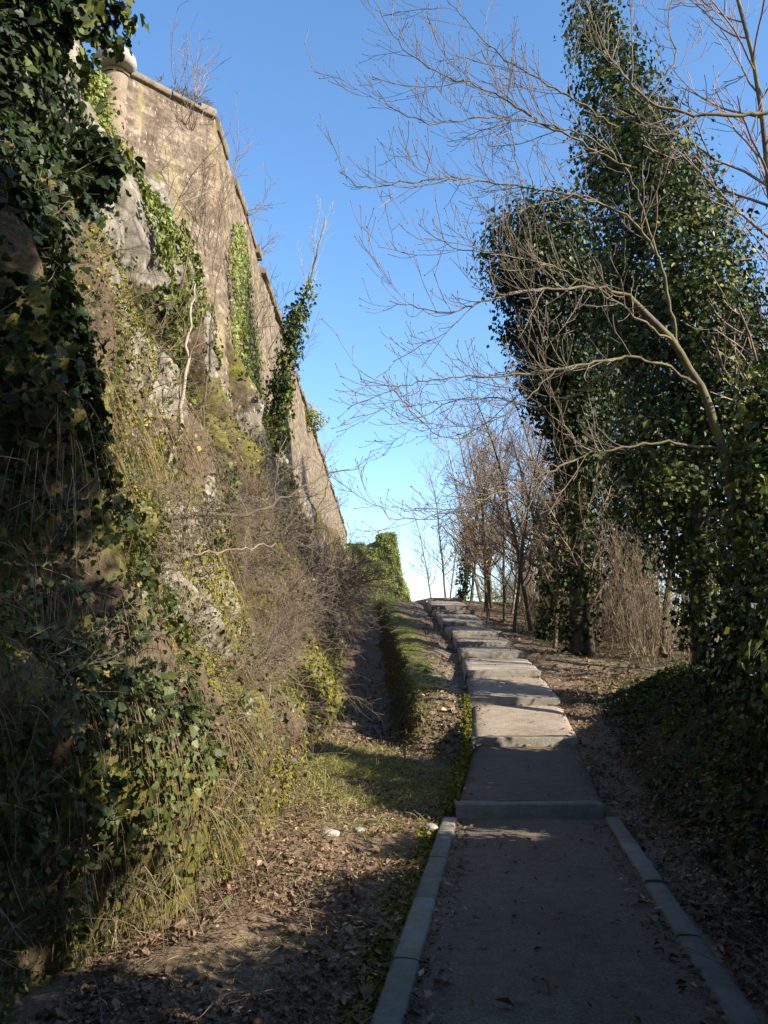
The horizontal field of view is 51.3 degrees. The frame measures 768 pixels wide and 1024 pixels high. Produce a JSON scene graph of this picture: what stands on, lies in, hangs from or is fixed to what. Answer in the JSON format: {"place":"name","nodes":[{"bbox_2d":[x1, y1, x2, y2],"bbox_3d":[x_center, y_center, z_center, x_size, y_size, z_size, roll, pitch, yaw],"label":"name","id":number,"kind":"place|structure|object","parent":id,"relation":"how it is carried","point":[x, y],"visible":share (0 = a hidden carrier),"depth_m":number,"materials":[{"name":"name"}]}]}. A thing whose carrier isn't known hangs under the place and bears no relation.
{"place":"outdoors","nodes":[
{"label":"outdoors","id":0,"kind":"place"},
{"bbox_2d":[0,0,362,1021],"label":"cliff","id":1,"kind":"structure","parent":0,"point":[140,234],"depth_m":4.75,"materials":[{"name":"stone"}]},
{"bbox_2d":[0,104,105,274],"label":"ivy patch","id":2,"kind":"object","parent":1,"relation":"attached to","point":[87,207],"visible":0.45,"depth_m":5.51,"materials":[{"name":"green plant"}]},
{"bbox_2d":[0,154,114,448],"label":"ivy patch","id":3,"kind":"object","parent":1,"relation":"attached to","point":[31,198],"visible":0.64,"depth_m":4.59,"materials":[{"name":"green plant"}]},
{"bbox_2d":[0,468,115,603],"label":"dead bough","id":4,"kind":"object","parent":1,"relation":"on","point":[42,566],"visible":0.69,"depth_m":4.49,"materials":[{"name":"wood"}]},
{"bbox_2d":[0,281,146,558],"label":"ivy patch","id":5,"kind":"object","parent":1,"relation":"attached to","point":[8,446],"visible":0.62,"depth_m":4.57,"materials":[{"name":"green plant"}]},
{"bbox_2d":[43,96,103,227],"bbox_3d":[-2.647,-2.803,6.662,0.424,1.349,0.982,-3,-11,19],"label":"ivy patch","id":6,"kind":"object","parent":1,"relation":"attached to","point":[80,117],"visible":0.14,"depth_m":6.58,"materials":[{"name":"green plant"}]},
{"bbox_2d":[0,0,149,269],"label":"ivy clad tree","id":7,"kind":"object","parent":1,"relation":"on","point":[85,16],"visible":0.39,"depth_m":6.02,"materials":[{"name":"green plant"}]},
{"bbox_2d":[7,540,151,725],"bbox_3d":[-1.574,0.646,4.115,0.423,0.896,0.942,-7,-12,33],"label":"dead bough","id":8,"kind":"object","parent":1,"relation":"on","point":[64,670],"visible":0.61,"depth_m":4.09,"materials":[{"name":"wood"}]},
{"bbox_2d":[0,628,218,877],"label":"ivy patch","id":9,"kind":"object","parent":1,"relation":"attached to","point":[34,841],"visible":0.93,"depth_m":4.05,"materials":[{"name":"green plant"}]},
{"bbox_2d":[0,461,227,780],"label":"ivy patch","id":10,"kind":"object","parent":1,"relation":"attached to","point":[181,618],"visible":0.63,"depth_m":4.54,"materials":[{"name":"green plant"}]},
{"bbox_2d":[124,156,186,266],"bbox_3d":[-3.256,-3.724,10.378,1.371,1.505,1.105,-3,-10,17],"label":"ivy patch","id":11,"kind":"object","parent":1,"relation":"attached to","point":[162,237],"visible":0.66,"depth_m":10.04,"materials":[{"name":"green plant"}]},
{"bbox_2d":[133,279,196,410],"bbox_3d":[-2.959,-2.035,10.130,1.244,1.778,1.539,0,-10,0],"label":"ivy patch","id":12,"kind":"object","parent":1,"relation":"attached to","point":[166,289],"visible":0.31,"depth_m":9.87,"materials":[{"name":"green plant"}]},
{"bbox_2d":[0,161,343,1022],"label":"moss","id":13,"kind":"object","parent":1,"relation":"on","point":[226,619],"visible":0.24,"depth_m":6.83,"materials":[{"name":"plant"}]},
{"bbox_2d":[138,187,209,403],"bbox_3d":[-3.179,-2.944,10.867,1.418,3.121,2.170,0,-10,0],"label":"ivy patch","id":14,"kind":"object","parent":1,"relation":"attached to","point":[199,280],"visible":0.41,"depth_m":10.98,"materials":[{"name":"green plant"}]},
{"bbox_2d":[0,16,353,1023],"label":"undergrowth leaves","id":15,"kind":"object","parent":1,"relation":"on","point":[10,818],"visible":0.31,"depth_m":4.60,"materials":[{"name":"plant"}]},
{"bbox_2d":[0,49,357,1022],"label":"dry grass","id":16,"kind":"structure","parent":1,"relation":"on","point":[250,691],"depth_m":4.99,"materials":[{"name":"plant"}]},
{"bbox_2d":[164,263,210,475],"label":"cliff sapling","id":17,"kind":"object","parent":1,"relation":"on","point":[182,397],"visible":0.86,"depth_m":7.68,"materials":[{"name":"beige plant"}]},
{"bbox_2d":[153,581,229,635],"bbox_3d":[-1.770,0.899,6.998,0.857,0.550,0.256,8,-13,-39],"label":"ivy patch","id":18,"kind":"object","parent":1,"relation":"attached to","point":[213,618],"visible":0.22,"depth_m":7.00,"materials":[{"name":"green plant"}]},
{"bbox_2d":[0,97,383,969],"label":"bramble undergrowth","id":19,"kind":"object","parent":1,"relation":"on","point":[190,407],"visible":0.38,"depth_m":5.86,"materials":[{"name":"brown plant"}]},
{"bbox_2d":[164,144,240,347],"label":"cliff sapling","id":20,"kind":"object","parent":1,"relation":"on","point":[186,267],"visible":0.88,"depth_m":10.35,"materials":[{"name":"brown plant"}]},
{"bbox_2d":[191,265,224,429],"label":"cliff sapling","id":21,"kind":"object","parent":1,"relation":"on","point":[206,377],"visible":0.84,"depth_m":10.58,"materials":[{"name":"brown plant"}]},
{"bbox_2d":[137,450,282,574],"bbox_3d":[-1.472,0.020,6.471,1.243,0.977,1.445,6,-12,-30],"label":"brown brush","id":22,"kind":"object","parent":1,"relation":"on","point":[206,518],"visible":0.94,"depth_m":6.43,"materials":[{"name":"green plant"}]},
{"bbox_2d":[94,47,346,543],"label":"fortress wall","id":23,"kind":"structure","parent":1,"relation":"on","point":[141,99],"depth_m":14.61,"materials":[{"name":"stone"}]},
{"bbox_2d":[85,49,135,153],"bbox_3d":[-4.964,-6.241,13.089,1.556,2.720,1.684,0,-10,0],"label":"ivy patch","id":24,"kind":"object","parent":23,"relation":"attached to","point":[98,84],"visible":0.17,"depth_m":13.24,"materials":[{"name":"green plant"}]},
{"bbox_2d":[124,96,262,236],"bbox_3d":[-3.317,-5.865,13.380,2.320,2.012,1.814,0,-10,0],"label":"bare shrub","id":25,"kind":"object","parent":23,"relation":"attached to","point":[185,193],"visible":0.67,"depth_m":13.30,"materials":[{"name":"brown plant"}]},
{"bbox_2d":[169,1,232,100],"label":"bare shrub","id":26,"kind":"object","parent":23,"relation":"on","point":[195,71],"visible":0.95,"depth_m":14.83,"materials":[{"name":"brown plant"}]},
{"bbox_2d":[155,84,274,253],"bbox_3d":[-2.962,-5.797,13.586,1.766,2.465,2.183,-3,-10,15],"label":"bare shrub","id":27,"kind":"object","parent":23,"relation":"attached to","point":[220,213],"visible":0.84,"depth_m":14.08,"materials":[{"name":"brown plant"}]},
{"bbox_2d":[226,221,267,422],"bbox_3d":[-2.836,-4.161,16.704,0.491,4.072,4.110,0,-10,0],"label":"ivy patch","id":28,"kind":"object","parent":23,"relation":"attached to","point":[238,241],"visible":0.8,"depth_m":16.11,"materials":[{"name":"green plant"}]},
{"bbox_2d":[227,239,298,365],"bbox_3d":[-2.472,-4.472,15.467,1.431,2.447,3.000,0,-10,0],"label":"bare shrub","id":29,"kind":"object","parent":23,"relation":"attached to","point":[247,321],"visible":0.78,"depth_m":15.91,"materials":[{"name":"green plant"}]},
{"bbox_2d":[203,461,241,558],"bbox_3d":[-1.676,-0.012,8.269,0.420,1.085,1.146,3,-10,-16],"label":"ivy patch","id":30,"kind":"object","parent":1,"relation":"attached to","point":[235,500],"visible":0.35,"depth_m":8.06,"materials":[{"name":"green plant"}]},
{"bbox_2d":[158,439,371,520],"bbox_3d":[-1.043,-0.318,7.339,0.569,1.102,2.767,-7,-12,35],"label":"dead bough","id":31,"kind":"object","parent":1,"relation":"on","point":[181,516],"visible":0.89,"depth_m":7.41,"materials":[{"name":"wood"}]},
{"bbox_2d":[211,611,325,705],"bbox_3d":[-1.127,1.390,7.333,1.243,0.977,1.445,4,-11,-20],"label":"brown brush","id":32,"kind":"object","parent":1,"relation":"on","point":[270,660],"visible":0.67,"depth_m":7.36,"materials":[{"name":"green plant"}]},
{"bbox_2d":[214,436,323,554],"bbox_3d":[-1.658,-0.153,10.109,1.776,1.395,2.064,2,-10,-9],"label":"brown brush","id":33,"kind":"object","parent":1,"relation":"on","point":[278,483],"visible":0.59,"depth_m":10.13,"materials":[{"name":"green plant"}]},
{"bbox_2d":[229,520,311,613],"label":"brown brush","id":34,"kind":"object","parent":1,"relation":"on","point":[260,563],"visible":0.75,"depth_m":9.21,"materials":[{"name":"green plant"}]},
{"bbox_2d":[243,596,335,677],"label":"brown brush","id":35,"kind":"object","parent":1,"relation":"on","point":[269,635],"visible":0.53,"depth_m":8.40,"materials":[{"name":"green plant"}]},
{"bbox_2d":[260,199,334,460],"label":"ivy hung sapling","id":36,"kind":"object","parent":1,"relation":"on","point":[282,393],"visible":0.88,"depth_m":17.84,"materials":[{"name":"green plant"}]},
{"bbox_2d":[235,473,361,592],"bbox_3d":[-1.460,0.326,11.681,2.220,1.744,2.580,6,-12,-31],"label":"brown brush","id":37,"kind":"object","parent":1,"relation":"on","point":[292,530],"visible":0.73,"depth_m":11.63,"materials":[{"name":"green plant"}]},
{"bbox_2d":[249,554,348,646],"bbox_3d":[-1.295,1.178,10.743,1.628,1.279,1.892,8,-13,-38],"label":"brown brush","id":38,"kind":"object","parent":1,"relation":"on","point":[288,597],"visible":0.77,"depth_m":10.71,"materials":[{"name":"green plant"}]},
{"bbox_2d":[275,571,347,656],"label":"brown brush","id":39,"kind":"object","parent":1,"relation":"on","point":[318,619],"visible":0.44,"depth_m":12.40,"materials":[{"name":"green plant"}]},
{"bbox_2d":[283,520,378,629],"bbox_3d":[-1.298,1.068,13.590,2.368,1.860,2.752,7,-12,-35],"label":"brown brush","id":40,"kind":"object","parent":1,"relation":"on","point":[324,572],"visible":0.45,"depth_m":13.66,"materials":[{"name":"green plant"}]},
{"bbox_2d":[309,583,378,664],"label":"brown brush","id":41,"kind":"object","parent":1,"relation":"on","point":[340,627],"visible":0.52,"depth_m":14.98,"materials":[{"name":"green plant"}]},
{"bbox_2d":[309,540,396,648],"bbox_3d":[-1.248,1.954,19.275,3.065,2.664,3.344,2,-10,-13],"label":"brown brush","id":42,"kind":"object","parent":1,"relation":"on","point":[363,590],"visible":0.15,"depth_m":19.30,"materials":[{"name":"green plant"}]},
{"bbox_2d":[297,516,419,648],"bbox_3d":[-0.916,1.441,16.365,3.065,2.664,3.344,5,-11,-25],"label":"brown brush","id":43,"kind":"object","parent":1,"relation":"on","point":[358,575],"visible":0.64,"depth_m":16.23,"materials":[{"name":"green plant"}]},
{"bbox_2d":[2,598,767,1023],"bbox_3d":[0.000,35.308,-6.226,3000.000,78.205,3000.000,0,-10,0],"label":"ground","id":44,"kind":"structure","parent":0,"point":[36,998],"depth_m":7.22,"materials":[{"name":"soil"}]},
{"bbox_2d":[83,603,456,1023],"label":"dry grass","id":45,"kind":"structure","parent":44,"relation":"on","point":[290,922],"depth_m":5.17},
{"bbox_2d":[60,596,684,1023],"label":"grass","id":46,"kind":"structure","parent":44,"relation":"on","point":[354,762],"depth_m":9.73,"materials":[{"name":"plant"}]},
{"bbox_2d":[344,531,411,600],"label":"ivy clad wall","id":47,"kind":"structure","parent":44,"relation":"on","point":[403,593],"depth_m":61.38,"materials":[{"name":"green plant"}]},
{"bbox_2d":[14,684,767,1023],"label":"fallen twigs","id":48,"kind":"object","parent":44,"relation":"on","point":[360,912],"visible":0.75,"depth_m":4.58,"materials":[{"name":"wood"}]},
{"bbox_2d":[370,958,418,1023],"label":"kerb stone","id":49,"kind":"object","parent":44,"relation":"on","point":[394,1000],"visible":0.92,"depth_m":3.73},
{"bbox_2d":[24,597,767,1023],"bbox_3d":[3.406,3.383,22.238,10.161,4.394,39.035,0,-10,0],"label":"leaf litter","id":50,"kind":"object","parent":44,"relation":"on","point":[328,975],"visible":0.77,"depth_m":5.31,"materials":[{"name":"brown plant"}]},
{"bbox_2d":[392,897,435,965],"bbox_3d":[0.189,2.492,4.663,0.151,0.192,1.045,-1,-10,8],"label":"kerb stone","id":51,"kind":"object","parent":44,"relation":"on","point":[413,939],"visible":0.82,"depth_m":4.56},
{"bbox_2d":[396,492,441,597],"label":"slim bare tree","id":52,"kind":"object","parent":44,"relation":"on","point":[425,565],"visible":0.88,"depth_m":48.21,"materials":[{"name":"brown plant"}]},
{"bbox_2d":[415,857,446,902],"bbox_3d":[0.343,2.678,5.707,0.151,0.188,1.065,-1,-10,8],"label":"kerb stone","id":53,"kind":"object","parent":44,"relation":"on","point":[431,880],"visible":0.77,"depth_m":5.64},
{"bbox_2d":[408,452,459,597],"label":"slim bare tree","id":54,"kind":"object","parent":44,"relation":"on","point":[440,550],"visible":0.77,"depth_m":42.34,"materials":[{"name":"brown plant"}]},
{"bbox_2d":[428,826,454,859],"bbox_3d":[0.499,2.866,6.775,0.151,0.188,1.096,-1,-10,8],"label":"kerb stone","id":55,"kind":"object","parent":44,"relation":"on","point":[443,839],"visible":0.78,"depth_m":6.70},
{"bbox_2d":[421,422,495,600],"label":"slim bare tree","id":56,"kind":"object","parent":44,"relation":"on","point":[476,581],"visible":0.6,"depth_m":36.30,"materials":[{"name":"brown plant"}]},
{"bbox_2d":[436,614,485,629],"bbox_3d":[2.705,3.949,28.459,1.622,0.745,2.615,0,-10,0],"label":"stone step","id":57,"kind":"object","parent":44,"relation":"on","point":[450,620],"visible":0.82,"depth_m":27.95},
{"bbox_2d":[444,626,501,640],"bbox_3d":[2.716,3.824,25.014,1.606,0.636,4.243,0,-10,0],"label":"stone step","id":58,"kind":"object","parent":44,"relation":"on","point":[471,631],"visible":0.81,"depth_m":23.34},
{"bbox_2d":[441,391,518,602],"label":"slim bare tree","id":59,"kind":"object","parent":44,"relation":"on","point":[475,503],"visible":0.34,"depth_m":36.78,"materials":[{"name":"brown plant"}]},
{"bbox_2d":[444,404,520,607],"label":"slim bare tree","id":60,"kind":"object","parent":44,"relation":"on","point":[489,582],"visible":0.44,"depth_m":31.81,"materials":[{"name":"brown plant"}]},
{"bbox_2d":[445,427,519,600],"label":"slim bare tree","id":61,"kind":"object","parent":44,"relation":"on","point":[465,586],"visible":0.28,"depth_m":36.96,"materials":[{"name":"brown plant"}]},
{"bbox_2d":[453,512,477,600],"bbox_3d":[3.743,2.034,36.622,1.240,4.469,0.997,0,-10,0],"label":"climbing ivy","id":62,"kind":"object","parent":61,"relation":"attached to","point":[459,591],"visible":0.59,"depth_m":36.39,"materials":[{"name":"green plant"}]},
{"bbox_2d":[452,636,513,649],"bbox_3d":[2.637,3.591,21.586,1.619,0.524,2.677,0,-10,0],"label":"stone step","id":63,"kind":"object","parent":44,"relation":"on","point":[480,641],"visible":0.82,"depth_m":20.58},
{"bbox_2d":[452,427,515,611],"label":"slim bare tree","id":64,"kind":"object","parent":44,"relation":"on","point":[473,514],"visible":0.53,"depth_m":30.49,"materials":[{"name":"brown plant"}]},
{"bbox_2d":[454,449,514,620],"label":"slim bare tree","id":65,"kind":"object","parent":44,"relation":"on","point":[484,565],"visible":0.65,"depth_m":29.16,"materials":[{"name":"brown plant"}]},
{"bbox_2d":[457,646,526,662],"bbox_3d":[2.504,3.403,18.858,1.687,0.486,2.916,0,-10,0],"label":"stone step","id":66,"kind":"object","parent":44,"relation":"on","point":[489,652],"visible":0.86,"depth_m":17.46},
{"bbox_2d":[440,356,552,631],"bbox_3d":[3.827,-0.575,26.789,3.200,9.631,4.127,8,-13,-39],"label":"slim bare tree","id":67,"kind":"object","parent":44,"relation":"on","point":[523,585],"visible":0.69,"depth_m":26.53,"materials":[{"name":"brown plant"}]},
{"bbox_2d":[459,418,536,622],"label":"slim bare tree","id":68,"kind":"object","parent":44,"relation":"on","point":[503,588],"visible":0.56,"depth_m":28.90,"materials":[{"name":"brown plant"}]},
{"bbox_2d":[462,658,541,682],"bbox_3d":[2.346,3.254,16.245,1.654,0.554,2.313,0,-10,0],"label":"stone step","id":69,"kind":"object","parent":44,"relation":"on","point":[508,667],"visible":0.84,"depth_m":15.67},
{"bbox_2d":[466,677,559,706],"bbox_3d":[2.200,3.221,13.993,1.526,0.596,2.272,-1,-10,4],"label":"stone step","id":70,"kind":"object","parent":44,"relation":"on","point":[498,693],"visible":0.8,"depth_m":13.51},
{"bbox_2d":[474,411,558,611],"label":"slim bare tree","id":71,"kind":"object","parent":44,"relation":"on","point":[531,498],"visible":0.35,"depth_m":28.26,"materials":[{"name":"brown plant"}]},
{"bbox_2d":[475,361,560,542],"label":"slim bare tree","id":72,"kind":"object","parent":44,"relation":"on","point":[519,440],"visible":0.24,"depth_m":30.53,"materials":[{"name":"brown plant"}]},
{"bbox_2d":[486,411,552,631],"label":"slim bare tree","id":73,"kind":"object","parent":44,"relation":"on","point":[520,568],"visible":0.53,"depth_m":24.93,"materials":[{"name":"brown plant"}]},
{"bbox_2d":[488,422,551,615],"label":"slim bare tree","id":74,"kind":"object","parent":44,"relation":"on","point":[513,601],"visible":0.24,"depth_m":29.93,"materials":[{"name":"brown plant"}]},
{"bbox_2d":[470,705,578,754],"bbox_3d":[2.038,3.244,11.829,1.711,0.638,2.014,0,-10,0],"label":"stone step","id":75,"kind":"object","parent":44,"relation":"on","point":[523,729],"visible":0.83,"depth_m":11.46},
{"bbox_2d":[454,746,603,819],"bbox_3d":[1.680,3.195,9.299,1.508,0.577,3.305,-2,-10,9],"label":"stone step","id":76,"kind":"object","parent":44,"relation":"on","point":[513,786],"visible":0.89,"depth_m":8.59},
{"bbox_2d":[304,0,767,566],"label":"bare tree","id":77,"kind":"object","parent":44,"relation":"on","point":[690,370],"visible":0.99,"depth_m":8.93,"materials":[{"name":"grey plant"}]},
{"bbox_2d":[312,663,767,1023],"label":"ground moss","id":78,"kind":"object","parent":44,"relation":"on","point":[428,842],"visible":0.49,"depth_m":7.08,"materials":[{"name":"plant"}]},
{"bbox_2d":[466,177,641,655],"bbox_3d":[4.339,-2.462,19.736,4.278,11.846,3.888,0,-10,0],"label":"ivy clad tree","id":79,"kind":"object","parent":44,"relation":"on","point":[573,583],"visible":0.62,"depth_m":19.28,"materials":[{"name":"green plant"}]},
{"bbox_2d":[502,384,609,649],"bbox_3d":[4.885,0.176,21.110,2.600,7.189,2.625,5,-11,-27],"label":"slim bare tree","id":80,"kind":"object","parent":44,"relation":"on","point":[555,638],"visible":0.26,"depth_m":21.04,"materials":[{"name":"brown plant"}]},
{"bbox_2d":[506,392,627,657],"bbox_3d":[4.554,-0.223,19.872,2.648,8.058,3.564,2,-10,-9],"label":"slim bare tree","id":81,"kind":"object","parent":44,"relation":"on","point":[590,643],"visible":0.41,"depth_m":18.80,"materials":[{"name":"brown plant"}]},
{"bbox_2d":[516,372,619,640],"bbox_3d":[5.227,-0.585,22.984,3.250,8.986,3.282,-6,-11,29],"label":"slim bare tree","id":82,"kind":"object","parent":44,"relation":"on","point":[555,575],"visible":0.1,"depth_m":23.05,"materials":[{"name":"brown plant"}]},
{"bbox_2d":[533,481,569,642],"bbox_3d":[4.856,1.441,22.955,1.251,4.772,1.263,0,-10,0],"label":"climbing ivy","id":83,"kind":"object","parent":82,"relation":"attached to","point":[545,627],"visible":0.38,"depth_m":22.73,"materials":[{"name":"green plant"}]},
{"bbox_2d":[530,368,649,642],"bbox_3d":[6.558,-0.861,23.778,4.324,10.089,3.352,3,-10,-16],"label":"slim bare tree","id":84,"kind":"object","parent":44,"relation":"on","point":[603,495],"visible":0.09,"depth_m":22.96,"materials":[{"name":"brown plant"}]},
{"bbox_2d":[521,243,681,644],"bbox_3d":[7.042,-2.164,24.378,5.569,12.727,4.549,0,-10,0],"label":"ivy clad tree","id":85,"kind":"object","parent":44,"relation":"on","point":[610,506],"visible":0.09,"depth_m":23.16,"materials":[{"name":"green plant"}]},
{"bbox_2d":[591,521,632,653],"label":"sapling","id":86,"kind":"object","parent":44,"relation":"on","point":[613,598],"visible":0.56,"depth_m":20.03,"materials":[{"name":"brown plant"}]},
{"bbox_2d":[604,817,636,844],"bbox_3d":[2.124,2.935,7.184,0.151,0.194,1.065,-1,-10,8],"label":"kerb stone","id":87,"kind":"object","parent":44,"relation":"on","point":[619,830],"visible":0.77,"depth_m":7.12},
{"bbox_2d":[592,516,669,658],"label":"sapling","id":88,"kind":"object","parent":44,"relation":"on","point":[629,589],"visible":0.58,"depth_m":18.94,"materials":[{"name":"brown plant"}]},
{"bbox_2d":[590,498,688,660],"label":"sapling","id":89,"kind":"object","parent":44,"relation":"on","point":[638,559],"visible":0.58,"depth_m":17.90,"materials":[{"name":"brown plant"}]},
{"bbox_2d":[596,539,683,663],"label":"sapling","id":90,"kind":"object","parent":44,"relation":"on","point":[641,609],"visible":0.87,"depth_m":17.48,"materials":[{"name":"brown plant"}]},
{"bbox_2d":[620,843,664,884],"bbox_3d":[1.967,2.748,6.116,0.150,0.190,1.095,-1,-10,8],"label":"kerb stone","id":91,"kind":"object","parent":44,"relation":"on","point":[640,861],"visible":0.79,"depth_m":6.00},
{"bbox_2d":[615,520,684,665],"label":"sapling","id":92,"kind":"object","parent":44,"relation":"on","point":[650,616],"visible":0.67,"depth_m":17.38,"materials":[{"name":"brown plant"}]},
{"bbox_2d":[554,0,767,663],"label":"ivy clad tree","id":93,"kind":"object","parent":44,"relation":"on","point":[689,294],"visible":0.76,"depth_m":12.73,"materials":[{"name":"green plant"}]},
{"bbox_2d":[610,325,726,654],"bbox_3d":[7.435,-1.125,19.792,3.575,9.885,3.610,-1,-10,7],"label":"slim bare tree","id":94,"kind":"object","parent":44,"relation":"on","point":[660,650],"visible":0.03,"depth_m":19.40,"materials":[{"name":"brown plant"}]},
{"bbox_2d":[645,883,700,937],"bbox_3d":[1.811,2.569,5.056,0.150,0.175,1.045,-1,-10,8],"label":"kerb stone","id":95,"kind":"object","parent":44,"relation":"on","point":[671,909],"visible":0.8,"depth_m":4.95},
{"bbox_2d":[584,0,767,439],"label":"slim bare tree","id":96,"kind":"object","parent":44,"relation":"on","point":[763,126],"visible":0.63,"depth_m":12.50,"materials":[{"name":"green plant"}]},
{"bbox_2d":[585,139,767,501],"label":"slim bare tree","id":97,"kind":"object","parent":44,"relation":"on","point":[756,187],"visible":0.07,"depth_m":17.50,"materials":[{"name":"brown plant"}]},
{"bbox_2d":[592,657,767,915],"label":"creeping ivy","id":98,"kind":"object","parent":44,"relation":"on","point":[709,854],"visible":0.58,"depth_m":7.96,"materials":[{"name":"green plant"}]},
{"bbox_2d":[677,936,761,1023],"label":"kerb stone","id":99,"kind":"object","parent":44,"relation":"on","point":[731,1000],"visible":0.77,"depth_m":3.87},
{"bbox_2d":[683,568,767,695],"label":"bank bush","id":100,"kind":"object","parent":44,"relation":"on","point":[729,642],"visible":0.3,"depth_m":8.63,"materials":[{"name":"green plant"}]},
{"bbox_2d":[694,351,767,673],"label":"ivy clad tree","id":101,"kind":"object","parent":44,"relation":"on","point":[749,467],"visible":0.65,"depth_m":9.28,"materials":[{"name":"green plant"}]},
{"bbox_2d":[701,621,767,771],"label":"bank bush","id":102,"kind":"object","parent":44,"relation":"on","point":[758,704],"visible":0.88,"depth_m":5.62,"materials":[{"name":"green plant"}]},
{"bbox_2d":[704,595,767,717],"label":"bank bush","id":103,"kind":"object","parent":44,"relation":"on","point":[750,632],"visible":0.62,"depth_m":6.90,"materials":[{"name":"green plant"}]},
{"bbox_2d":[704,522,767,637],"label":"bank bush","id":104,"kind":"object","parent":44,"relation":"on","point":[758,598],"visible":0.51,"depth_m":7.88,"materials":[{"name":"green plant"}]},
{"bbox_2d":[80,0,767,624],"label":"sky","id":105,"kind":"structure","parent":0,"point":[282,100],"materials":[{"name":"blue"}]},
{"bbox_2d":[405,818,725,1023],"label":"path","id":106,"kind":"structure","parent":0,"point":[507,971],"depth_m":4.51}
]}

